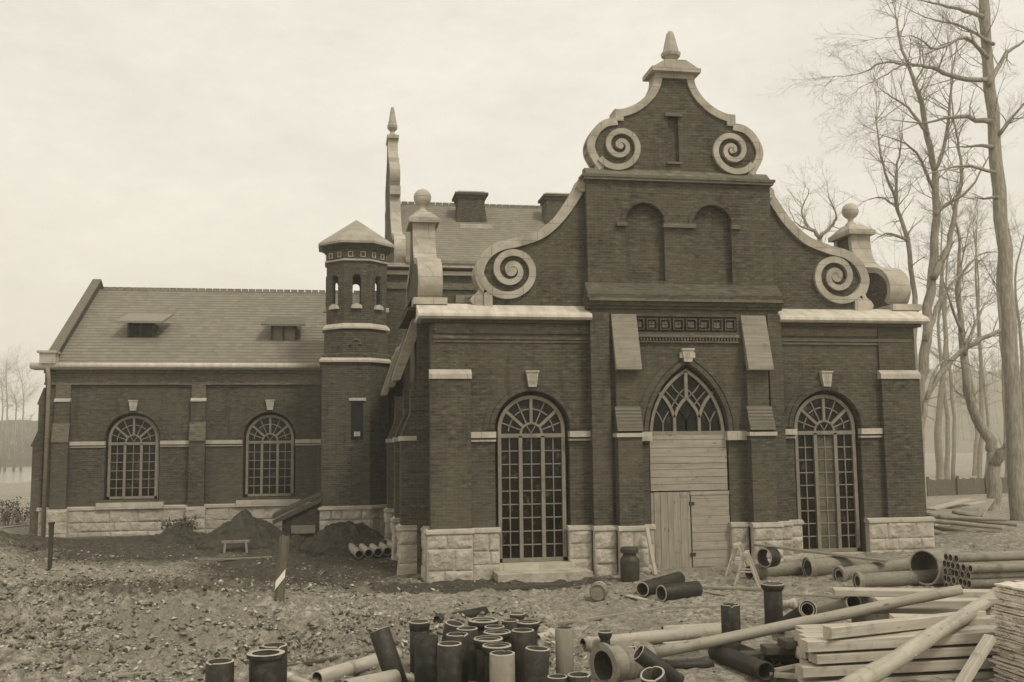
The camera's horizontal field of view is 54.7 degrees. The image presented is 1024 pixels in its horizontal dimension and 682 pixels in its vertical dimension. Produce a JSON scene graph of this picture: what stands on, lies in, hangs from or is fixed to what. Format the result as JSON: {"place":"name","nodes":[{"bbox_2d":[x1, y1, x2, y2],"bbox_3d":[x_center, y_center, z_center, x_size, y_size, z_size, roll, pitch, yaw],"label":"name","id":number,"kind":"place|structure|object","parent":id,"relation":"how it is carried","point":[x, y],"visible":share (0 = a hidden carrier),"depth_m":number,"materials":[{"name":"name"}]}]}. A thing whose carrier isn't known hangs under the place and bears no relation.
{"place":"outdoors","nodes":[
{"label":"outdoors","id":0,"kind":"place"},
{"bbox_2d":[0,467,31,483],"bbox_3d":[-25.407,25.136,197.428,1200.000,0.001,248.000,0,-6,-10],"label":"river","id":1,"kind":"structure","parent":0,"point":[8,475],"depth_m":161.82,"materials":[{"name":"beige liquid"}]},
{"bbox_2d":[0,369,1003,466],"bbox_3d":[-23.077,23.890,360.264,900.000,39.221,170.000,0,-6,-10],"label":"hills","id":2,"kind":"structure","parent":0,"point":[965,445],"depth_m":327.65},
{"bbox_2d":[0,453,1023,681],"bbox_3d":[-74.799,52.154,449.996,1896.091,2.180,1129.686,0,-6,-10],"label":"ground","id":3,"kind":"structure","parent":0,"point":[1004,538],"depth_m":19.25,"materials":[{"name":"soil"}]},
{"bbox_2d":[0,496,29,525],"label":"shrub","id":4,"kind":"object","parent":3,"relation":"on","point":[6,515],"visible":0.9,"depth_m":41.47,"materials":[{"name":"grey plant"}]},
{"bbox_2d":[0,340,37,470],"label":"bare tree","id":5,"kind":"object","parent":3,"relation":"on","point":[5,447],"visible":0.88,"depth_m":200.63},
{"bbox_2d":[1,344,41,470],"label":"bare tree","id":6,"kind":"object","parent":3,"relation":"on","point":[21,456],"visible":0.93,"depth_m":200.45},
{"bbox_2d":[145,525,206,543],"bbox_3d":[-11.132,6.576,33.142,2.256,0.799,2.400,0,-6,-10],"label":"soil mound","id":7,"kind":"object","parent":3,"relation":"on","point":[177,534],"visible":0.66,"depth_m":32.55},
{"bbox_2d":[205,658,233,681],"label":"drain pipe","id":8,"kind":"object","parent":3,"relation":"on","point":[219,669],"visible":1,"depth_m":11.39,"materials":[{"name":"ceramic"}]},
{"bbox_2d":[195,509,290,551],"bbox_3d":[-8.629,6.159,31.970,3.116,1.470,4.000,0,-6,-10],"label":"soil mound","id":9,"kind":"object","parent":3,"relation":"on","point":[258,533],"visible":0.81,"depth_m":30.95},
{"bbox_2d":[246,649,284,681],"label":"drain pipe","id":10,"kind":"object","parent":3,"relation":"on","point":[265,665],"visible":1,"depth_m":11.54,"materials":[{"name":"ceramic"}]},
{"bbox_2d":[274,535,288,601],"bbox_3d":[-4.405,4.419,18.884,0.283,1.417,0.224,0,-6,-10],"label":"wooden post","id":11,"kind":"object","parent":3,"relation":"on","point":[283,551],"visible":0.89,"depth_m":18.83,"materials":[{"name":"brown wood"}]},
{"bbox_2d":[268,534,307,552],"bbox_3d":[-6.813,6.472,31.264,2.129,0.715,3.200,0,-6,-10],"label":"soil mound","id":12,"kind":"object","parent":3,"relation":"on","point":[296,541],"visible":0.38,"depth_m":30.45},
{"bbox_2d":[0,537,589,681],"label":"rubble","id":13,"kind":"object","parent":3,"relation":"on","point":[83,629],"visible":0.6,"depth_m":16.39,"materials":[{"name":"stone"}]},
{"bbox_2d":[272,490,321,536],"bbox_3d":[-7.500,6.233,34.647,1.656,1.932,2.260,0,-6,-10],"label":"cellar hatch","id":14,"kind":"object","parent":3,"relation":"on","point":[303,520],"visible":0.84,"depth_m":33.66,"materials":[{"name":"wood"}]},
{"bbox_2d":[301,521,386,556],"bbox_3d":[-5.095,6.267,31.008,3.235,1.183,4.000,0,-6,-10],"label":"soil mound","id":15,"kind":"object","parent":3,"relation":"on","point":[334,539],"visible":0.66,"depth_m":30.05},
{"bbox_2d":[312,648,401,681],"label":"drain pipe","id":16,"kind":"object","parent":3,"relation":"on","point":[356,666],"visible":0.66,"depth_m":13.86,"materials":[{"name":"ceramic"}]},
{"bbox_2d":[342,669,400,681],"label":"drain pipe","id":17,"kind":"object","parent":3,"relation":"on","point":[393,675],"visible":1,"depth_m":13.02,"materials":[{"name":"concrete"}]},
{"bbox_2d":[369,626,407,681],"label":"drain pipe","id":18,"kind":"object","parent":3,"relation":"on","point":[385,648],"visible":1,"depth_m":13.38,"materials":[{"name":"ceramic"}]},
{"bbox_2d":[409,620,429,673],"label":"drain pipe","id":19,"kind":"object","parent":3,"relation":"on","point":[418,627],"visible":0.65,"depth_m":14.02,"materials":[{"name":"ceramic"}]},
{"bbox_2d":[414,634,437,681],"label":"drain pipe","id":20,"kind":"object","parent":3,"relation":"on","point":[425,657],"visible":0.97,"depth_m":12.78,"materials":[{"name":"ceramic"}]},
{"bbox_2d":[437,641,461,681],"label":"drain pipe","id":21,"kind":"object","parent":3,"relation":"on","point":[449,661],"visible":1,"depth_m":12.17,"materials":[{"name":"ceramic"}]},
{"bbox_2d":[446,632,468,681],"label":"drain pipe","id":22,"kind":"object","parent":3,"relation":"on","point":[462,637],"visible":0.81,"depth_m":13.01,"materials":[{"name":"ceramic"}]},
{"bbox_2d":[456,626,477,680],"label":"drain pipe","id":23,"kind":"object","parent":3,"relation":"on","point":[472,631],"visible":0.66,"depth_m":13.53,"materials":[{"name":"ceramic"}]},
{"bbox_2d":[29,31,935,582],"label":"brick building","id":24,"kind":"structure","parent":3,"relation":"on","point":[671,327],"depth_m":26.18,"materials":[{"name":"brick"}]},
{"bbox_2d":[107,416,158,498],"bbox_3d":[-13.790,4.227,36.025,1.720,3.000,0.130,0,-6,-10],"label":"window","id":25,"kind":"structure","parent":24,"relation":"in","point":[133,444],"depth_m":36.02,"materials":[{"name":"glass"}]},
{"bbox_2d":[245,415,293,496],"bbox_3d":[-9.020,4.259,36.849,1.720,3.000,0.130,0,-6,-10],"label":"window","id":26,"kind":"structure","parent":24,"relation":"in","point":[270,438],"depth_m":36.84,"materials":[{"name":"paint"}]},
{"bbox_2d":[497,395,566,562],"bbox_3d":[0.493,3.426,24.809,1.720,4.120,0.130,0,-6,-10],"label":"window","id":27,"kind":"structure","parent":24,"relation":"in","point":[531,472],"depth_m":24.80,"materials":[{"name":"paint"}]},
{"bbox_2d":[649,369,724,434],"bbox_3d":[4.464,1.561,25.394,2.000,1.680,0.130,0,-6,-10],"label":"pointed window","id":28,"kind":"structure","parent":24,"relation":"in","point":[685,405],"depth_m":25.39,"materials":[{"name":"paint"}]},
{"bbox_2d":[793,395,860,552],"bbox_3d":[8.297,3.479,26.157,1.720,4.120,0.130,0,-6,-10],"label":"window","id":29,"kind":"structure","parent":24,"relation":"in","point":[827,503],"depth_m":26.14,"materials":[{"name":"paint"}]},
{"bbox_2d":[473,635,502,681],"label":"drain pipe","id":30,"kind":"object","parent":3,"relation":"on","point":[479,641],"visible":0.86,"depth_m":12.65,"materials":[{"name":"ceramic"}]},
{"bbox_2d":[482,642,511,681],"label":"drain pipe","id":31,"kind":"object","parent":3,"relation":"on","point":[488,648],"visible":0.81,"depth_m":12.31,"materials":[{"name":"ceramic"}]},
{"bbox_2d":[489,650,514,681],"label":"drain pipe","id":32,"kind":"object","parent":3,"relation":"on","point":[502,665],"visible":1,"depth_m":11.62,"materials":[{"name":"ceramic"}]},
{"bbox_2d":[1,531,1017,681],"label":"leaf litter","id":33,"kind":"object","parent":3,"relation":"on","point":[133,597],"visible":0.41,"depth_m":20.89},
{"bbox_2d":[0,341,1023,459],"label":"woods","id":34,"kind":"object","parent":3,"relation":"on","point":[942,434],"visible":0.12,"depth_m":330.06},
{"bbox_2d":[458,583,566,591],"bbox_3d":[0.032,5.534,22.185,2.568,0.084,0.086,1,-6,-18],"label":"plank","id":35,"kind":"object","parent":3,"relation":"on","point":[520,587],"visible":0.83,"depth_m":22.20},
{"bbox_2d":[511,628,533,681],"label":"drain pipe","id":36,"kind":"object","parent":3,"relation":"on","point":[522,639],"visible":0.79,"depth_m":13.03,"materials":[{"name":"ceramic"}]},
{"bbox_2d":[523,646,549,681],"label":"drain pipe","id":37,"kind":"object","parent":3,"relation":"on","point":[536,665],"visible":1,"depth_m":11.68,"materials":[{"name":"ceramic"}]},
{"bbox_2d":[555,626,573,674],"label":"drain pipe","id":38,"kind":"object","parent":3,"relation":"on","point":[564,652],"visible":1,"depth_m":12.98,"materials":[{"name":"ceramic"}]},
{"bbox_2d":[540,606,669,625],"bbox_3d":[1.687,5.105,18.314,3.325,0.051,0.076,3,-7,-34],"label":"plank","id":39,"kind":"object","parent":3,"relation":"on","point":[599,617],"visible":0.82,"depth_m":18.27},
{"bbox_2d":[589,640,656,681],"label":"drain pipe","id":40,"kind":"object","parent":3,"relation":"on","point":[615,662],"visible":0.77,"depth_m":13.23,"materials":[{"name":"ceramic"}]},
{"bbox_2d":[620,546,639,581],"bbox_3d":[2.728,5.178,22.932,0.453,0.790,0.453,0,-6,-10],"label":"iron canister","id":41,"kind":"object","parent":3,"relation":"on","point":[629,566],"visible":1,"depth_m":22.76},
{"bbox_2d":[580,624,721,651],"bbox_3d":[2.283,4.791,16.002,2.602,0.240,0.238,2,-7,-25],"label":"drain pipe","id":42,"kind":"object","parent":3,"relation":"on","point":[670,635],"visible":0.88,"depth_m":15.98,"materials":[{"name":"ceramic"}]},
{"bbox_2d":[640,666,666,681],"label":"drain pipe","id":43,"kind":"object","parent":3,"relation":"on","point":[653,674],"visible":1,"depth_m":12.26,"materials":[{"name":"ceramic"}]},
{"bbox_2d":[633,645,683,681],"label":"drain pipe","id":44,"kind":"object","parent":3,"relation":"on","point":[644,656],"visible":0.88,"depth_m":12.42,"materials":[{"name":"ceramic"}]},
{"bbox_2d":[636,572,684,596],"bbox_3d":[3.242,5.277,21.498,0.310,0.313,1.647,-5,-6,37],"label":"drain pipe","id":45,"kind":"object","parent":3,"relation":"on","point":[646,588],"visible":0.81,"depth_m":21.16,"materials":[{"name":"concrete"}]},
{"bbox_2d":[656,581,702,601],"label":"drain pipe","id":46,"kind":"object","parent":3,"relation":"on","point":[672,591],"visible":0.98,"depth_m":20.30,"materials":[{"name":"ceramic"}]},
{"bbox_2d":[665,660,713,668],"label":"drain pipe","id":47,"kind":"object","parent":3,"relation":"on","point":[682,664],"visible":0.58,"depth_m":13.90,"materials":[{"name":"ceramic"}]},
{"bbox_2d":[721,603,740,642],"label":"drain pipe","id":48,"kind":"object","parent":3,"relation":"on","point":[730,617],"visible":0.47,"depth_m":14.95,"materials":[{"name":"ceramic"}]},
{"bbox_2d":[708,646,774,680],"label":"drain pipe","id":49,"kind":"object","parent":3,"relation":"on","point":[758,668],"visible":0.9,"depth_m":13.49,"materials":[{"name":"ceramic"}]},
{"bbox_2d":[734,550,760,585],"bbox_3d":[5.256,5.085,22.149,0.569,0.730,0.622,-3,-6,18],"label":"sawhorse","id":50,"kind":"object","parent":3,"relation":"on","point":[746,553],"visible":1,"depth_m":21.94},
{"bbox_2d":[761,582,783,623],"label":"drain pipe","id":51,"kind":"object","parent":3,"relation":"on","point":[773,605],"visible":0.79,"depth_m":17.11,"materials":[{"name":"ceramic"}]},
{"bbox_2d":[744,559,802,579],"bbox_3d":[6.152,5.329,23.069,1.624,0.342,0.338,1,-6,-28],"label":"drain pipe","id":52,"kind":"object","parent":3,"relation":"on","point":[788,567],"visible":0.62,"depth_m":22.94,"materials":[{"name":"concrete"}]},
{"bbox_2d":[757,547,780,567],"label":"drain pipe","id":53,"kind":"object","parent":52,"relation":"on","point":[775,556],"visible":1,"depth_m":22.48,"materials":[{"name":"ceramic"}]},
{"bbox_2d":[775,661,799,665],"bbox_3d":[3.698,4.553,14.049,1.008,0.101,0.284,-1,-6,3],"label":"dark plank","id":54,"kind":"object","parent":3,"relation":"on","point":[786,663],"visible":0.06,"depth_m":13.90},
{"bbox_2d":[740,650,799,661],"bbox_3d":[3.665,4.383,13.774,0.928,0.101,0.286,-1,-6,0],"label":"dark plank","id":55,"kind":"object","parent":54,"relation":"on","point":[777,658],"visible":0.38,"depth_m":13.63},
{"bbox_2d":[760,643,794,654],"bbox_3d":[3.770,4.218,13.556,0.663,0.101,0.286,0,-6,-5],"label":"dark plank","id":56,"kind":"object","parent":55,"relation":"on","point":[772,649],"visible":0.52,"depth_m":13.41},
{"bbox_2d":[775,600,816,632],"bbox_3d":[4.545,4.484,15.996,0.281,0.283,1.763,-1,-25,0],"label":"drain pipe","id":57,"kind":"object","parent":3,"relation":"on","point":[806,607],"visible":0.62,"depth_m":15.38,"materials":[{"name":"ceramic"}]},
{"bbox_2d":[654,585,962,657],"bbox_3d":[4.236,4.053,14.284,4.474,0.175,0.176,-13,-7,4],"label":"peeled log","id":58,"kind":"object","parent":3,"relation":"on","point":[702,643],"visible":0.94,"depth_m":14.22,"materials":[{"name":"wood"}]},
{"bbox_2d":[797,675,834,681],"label":"timber","id":59,"kind":"object","parent":3,"relation":"on","point":[799,677],"visible":0.06,"depth_m":12.65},
{"bbox_2d":[799,657,812,662],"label":"timber","id":60,"kind":"object","parent":59,"relation":"on","point":[802,660],"visible":0.03,"depth_m":12.69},
{"bbox_2d":[796,647,807,658],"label":"timber","id":61,"kind":"object","parent":60,"relation":"on","point":[802,653],"visible":0.06,"depth_m":12.67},
{"bbox_2d":[798,625,996,643],"bbox_3d":[5.111,3.847,12.912,2.808,0.134,0.252,0,-6,-9],"label":"timber","id":62,"kind":"object","parent":61,"relation":"on","point":[817,635],"visible":0.21,"depth_m":12.86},
{"bbox_2d":[823,610,985,638],"bbox_3d":[5.165,3.688,12.916,2.672,0.143,0.164,2,-7,-24],"label":"timber","id":63,"kind":"object","parent":62,"relation":"on","point":[845,630],"visible":0.77,"depth_m":12.67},
{"bbox_2d":[776,152,856,242],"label":"bare tree","id":64,"kind":"object","parent":3,"relation":"on","point":[815,231],"visible":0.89,"depth_m":52.90,"materials":[{"name":"grey plant"}]},
{"bbox_2d":[802,553,866,576],"bbox_3d":[7.520,5.230,23.043,1.402,0.520,0.517,-3,-6,-11],"label":"drain pipe","id":65,"kind":"object","parent":3,"relation":"on","point":[819,566],"visible":0.77,"depth_m":22.87,"materials":[{"name":"concrete"}]},
{"bbox_2d":[753,543,887,562],"bbox_3d":[7.191,4.965,23.224,3.090,0.053,0.212,1,-4,33],"label":"plank","id":66,"kind":"object","parent":65,"relation":"on","point":[826,553],"visible":0.96,"depth_m":23.09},
{"bbox_2d":[816,596,861,613],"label":"drain pipe","id":67,"kind":"object","parent":3,"relation":"on","point":[847,601],"visible":0.34,"depth_m":16.20,"materials":[{"name":"concrete"}]},
{"bbox_2d":[851,597,888,622],"bbox_3d":[5.793,4.366,15.493,0.208,0.634,2.208,-1,-6,-1],"label":"bearer","id":68,"kind":"object","parent":3,"relation":"on","point":[865,600],"visible":0.08,"depth_m":15.77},
{"bbox_2d":[832,587,991,597],"bbox_3d":[7.008,4.008,15.718,3.645,0.103,0.352,-2,-6,11],"label":"timber","id":69,"kind":"object","parent":68,"relation":"on","point":[880,592],"visible":0.58,"depth_m":15.78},
{"bbox_2d":[832,556,910,581],"bbox_3d":[8.349,5.206,22.587,2.283,0.432,0.430,-2,-5,-24],"label":"drain pipe","id":70,"kind":"object","parent":3,"relation":"on","point":[891,565],"visible":0.72,"depth_m":22.38,"materials":[{"name":"concrete"}]},
{"bbox_2d":[828,79,937,370],"bbox_3d":[15.227,-1.852,39.514,4.495,18.133,4.180,5,-9,-44],"label":"bare tree","id":71,"kind":"object","parent":3,"relation":"on","point":[906,238],"visible":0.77,"depth_m":39.36,"materials":[{"name":"grey plant"}]},
{"bbox_2d":[852,569,937,586],"bbox_3d":[8.422,5.179,21.544,1.953,0.418,0.416,-1,-6,-8],"label":"drain pipe","id":72,"kind":"object","parent":3,"relation":"on","point":[895,578],"visible":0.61,"depth_m":21.42,"materials":[{"name":"ceramic"}]},
{"bbox_2d":[767,0,1023,520],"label":"bare tree","id":73,"kind":"object","parent":3,"relation":"on","point":[1013,415],"visible":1,"depth_m":36.56,"materials":[{"name":"grey plant"}]},
{"bbox_2d":[799,668,997,681],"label":"timber","id":74,"kind":"object","parent":3,"relation":"on","point":[925,676],"visible":0.44,"depth_m":12.55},
{"bbox_2d":[795,655,999,677],"bbox_3d":[4.973,4.130,12.586,2.810,0.126,0.243,0,-6,-9],"label":"timber","id":75,"kind":"object","parent":74,"relation":"on","point":[807,670],"visible":0.53,"depth_m":12.47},
{"bbox_2d":[808,643,997,664],"bbox_3d":[5.102,3.978,12.628,2.720,0.111,0.252,0,-6,-10],"label":"timber","id":76,"kind":"object","parent":75,"relation":"on","point":[868,655],"visible":0.51,"depth_m":12.46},
{"bbox_2d":[799,628,997,652],"bbox_3d":[5.003,3.825,12.649,2.727,0.133,0.245,0,-6,-10],"label":"timber","id":77,"kind":"object","parent":76,"relation":"on","point":[877,641],"visible":0.73,"depth_m":12.49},
{"bbox_2d":[818,0,1023,471],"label":"bare tree","id":78,"kind":"object","parent":3,"relation":"on","point":[934,269],"visible":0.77,"depth_m":40.92,"materials":[{"name":"grey plant"}]},
{"bbox_2d":[909,547,959,585],"bbox_3d":[9.296,4.912,21.591,0.919,0.778,0.775,3,-7,-31],"label":"drain pipe","id":79,"kind":"object","parent":3,"relation":"on","point":[926,559],"visible":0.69,"depth_m":21.62,"materials":[{"name":"concrete"}]},
{"bbox_2d":[902,180,979,479],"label":"bare tree","id":80,"kind":"object","parent":3,"relation":"on","point":[947,444],"visible":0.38,"depth_m":71.27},
{"bbox_2d":[901,183,985,479],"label":"bare tree","id":81,"kind":"object","parent":3,"relation":"on","point":[939,460],"visible":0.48,"depth_m":64.33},
{"bbox_2d":[934,530,953,534],"bbox_3d":[13.853,6.053,30.593,1.852,0.150,0.144,10,-5,4],"label":"weathered log","id":82,"kind":"object","parent":3,"relation":"on","point":[936,532],"visible":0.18,"depth_m":30.59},
{"bbox_2d":[934,519,1002,529],"bbox_3d":[14.227,5.745,31.003,2.216,0.162,0.172,6,-6,1],"label":"weathered log","id":83,"kind":"object","parent":82,"relation":"on","point":[963,523],"visible":0.93,"depth_m":30.94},
{"bbox_2d":[911,184,986,478],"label":"bare tree","id":84,"kind":"object","parent":3,"relation":"on","point":[953,460],"visible":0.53,"depth_m":77.64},
{"bbox_2d":[926,475,1007,495],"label":"plank fence","id":85,"kind":"object","parent":3,"relation":"on","point":[952,486],"visible":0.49,"depth_m":53.18,"materials":[{"name":"grey wood"}]},
{"bbox_2d":[914,173,1023,510],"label":"bare tree","id":86,"kind":"object","parent":3,"relation":"on","point":[996,456],"visible":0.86,"depth_m":41.37,"materials":[{"name":"grey plant"}]},
{"bbox_2d":[945,190,995,475],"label":"bare tree","id":87,"kind":"object","parent":3,"relation":"on","point":[974,468],"visible":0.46,"depth_m":84.72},
{"bbox_2d":[918,303,1023,457],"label":"bare tree","id":88,"kind":"object","parent":3,"relation":"on","point":[942,372],"visible":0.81,"depth_m":37.27,"materials":[{"name":"grey plant"}]},
{"bbox_2d":[947,191,1000,476],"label":"bare tree","id":89,"kind":"object","parent":3,"relation":"on","point":[986,406],"visible":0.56,"depth_m":81.09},
{"bbox_2d":[950,175,999,477],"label":"bare tree","id":90,"kind":"object","parent":3,"relation":"on","point":[980,444],"visible":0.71,"depth_m":69.91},
{"bbox_2d":[955,634,995,681],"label":"timber","id":91,"kind":"object","parent":3,"relation":"on","point":[977,658],"visible":1,"depth_m":11.65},
{"bbox_2d":[967,191,1023,476],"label":"bare tree","id":92,"kind":"object","parent":3,"relation":"on","point":[1003,401],"visible":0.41,"depth_m":76.97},
{"bbox_2d":[971,200,1023,425],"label":"bare tree","id":93,"kind":"object","parent":3,"relation":"on","point":[1020,346],"visible":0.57,"depth_m":68.44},
{"bbox_2d":[988,659,1023,681],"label":"shingle bundle","id":94,"kind":"object","parent":3,"relation":"on","point":[1007,672],"visible":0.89,"depth_m":12.19,"materials":[{"name":"brown wood"}]},
{"bbox_2d":[991,636,1023,667],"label":"shingle bundle","id":95,"kind":"object","parent":94,"relation":"on","point":[1010,651],"visible":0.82,"depth_m":12.17,"materials":[{"name":"brown wood"}]},
{"bbox_2d":[990,610,1023,642],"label":"shingle bundle","id":96,"kind":"object","parent":95,"relation":"on","point":[1009,625],"visible":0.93,"depth_m":12.15,"materials":[{"name":"brown wood"}]},
{"bbox_2d":[988,580,1023,615],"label":"shingle bundle","id":97,"kind":"object","parent":96,"relation":"on","point":[1009,595],"visible":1,"depth_m":12.23,"materials":[{"name":"brown wood"}]},
{"bbox_3d":[6.908,4.292,15.123,0.208,0.587,2.208,-1,-6,-1],"label":"bearer","id":98,"kind":"object","parent":3,"relation":"on","visible":0},
{"bbox_2d":[873,597,977,605],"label":"timber","id":99,"kind":"object","parent":98,"relation":"on","point":[954,601],"visible":0.28,"depth_m":14.69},
{"bbox_2d":[874,606,999,614],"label":"timber","id":100,"kind":"object","parent":98,"relation":"on","point":[921,609],"visible":0.34,"depth_m":14.25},
{"bbox_2d":[0,0,1023,420],"label":"sky","id":101,"kind":"structure","parent":0,"point":[176,144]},
{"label":"tile pipe","id":102,"kind":"object","parent":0,"visible":0},
{"bbox_2d":[965,587,994,588],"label":"tile pipe","id":103,"kind":"object","parent":102,"relation":"on","point":[979,588],"visible":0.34,"depth_m":19.60,"materials":[{"name":"ceramic"}]},
{"bbox_2d":[967,578,1023,587],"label":"tile pipe","id":104,"kind":"object","parent":103,"relation":"on","point":[981,583],"visible":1,"depth_m":19.55,"materials":[{"name":"ceramic"}]},
{"bbox_2d":[966,571,1023,579],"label":"tile pipe","id":105,"kind":"object","parent":104,"relation":"on","point":[995,575],"visible":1,"depth_m":19.68,"materials":[{"name":"ceramic"}]},
{"bbox_2d":[968,563,1023,572],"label":"tile pipe","id":106,"kind":"object","parent":105,"relation":"on","point":[996,567],"visible":1,"depth_m":19.61,"materials":[{"name":"ceramic"}]},
{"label":"tile pipe","id":107,"kind":"object","parent":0,"visible":0},
{"bbox_2d":[950,562,955,569],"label":"tile pipe","id":108,"kind":"object","parent":107,"relation":"on","point":[953,565],"visible":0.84,"depth_m":20.09,"materials":[{"name":"ceramic"}]},
{"bbox_2d":[954,552,1023,562],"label":"tile pipe","id":109,"kind":"object","parent":108,"relation":"on","point":[958,558],"visible":1,"depth_m":20.07,"materials":[{"name":"ceramic"}]},
{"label":"timber","id":110,"kind":"object","parent":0,"visible":0},
{"bbox_2d":[795,625,968,639],"bbox_3d":[5.168,3.882,13.236,2.817,0.134,0.252,0,-6,-10],"label":"timber","id":111,"kind":"object","parent":110,"relation":"on","point":[804,631],"visible":0.09,"depth_m":13.04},
{"bbox_2d":[889,613,994,624],"bbox_3d":[6.364,3.763,13.356,2.371,0.092,0.308,-2,-6,9],"label":"timber","id":112,"kind":"object","parent":111,"relation":"on","point":[985,620],"visible":0.24,"depth_m":13.24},
{"bbox_2d":[837,590,997,681],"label":"peeled log","id":113,"kind":"object","parent":112,"relation":"on","point":[896,659],"visible":0.94,"depth_m":11.27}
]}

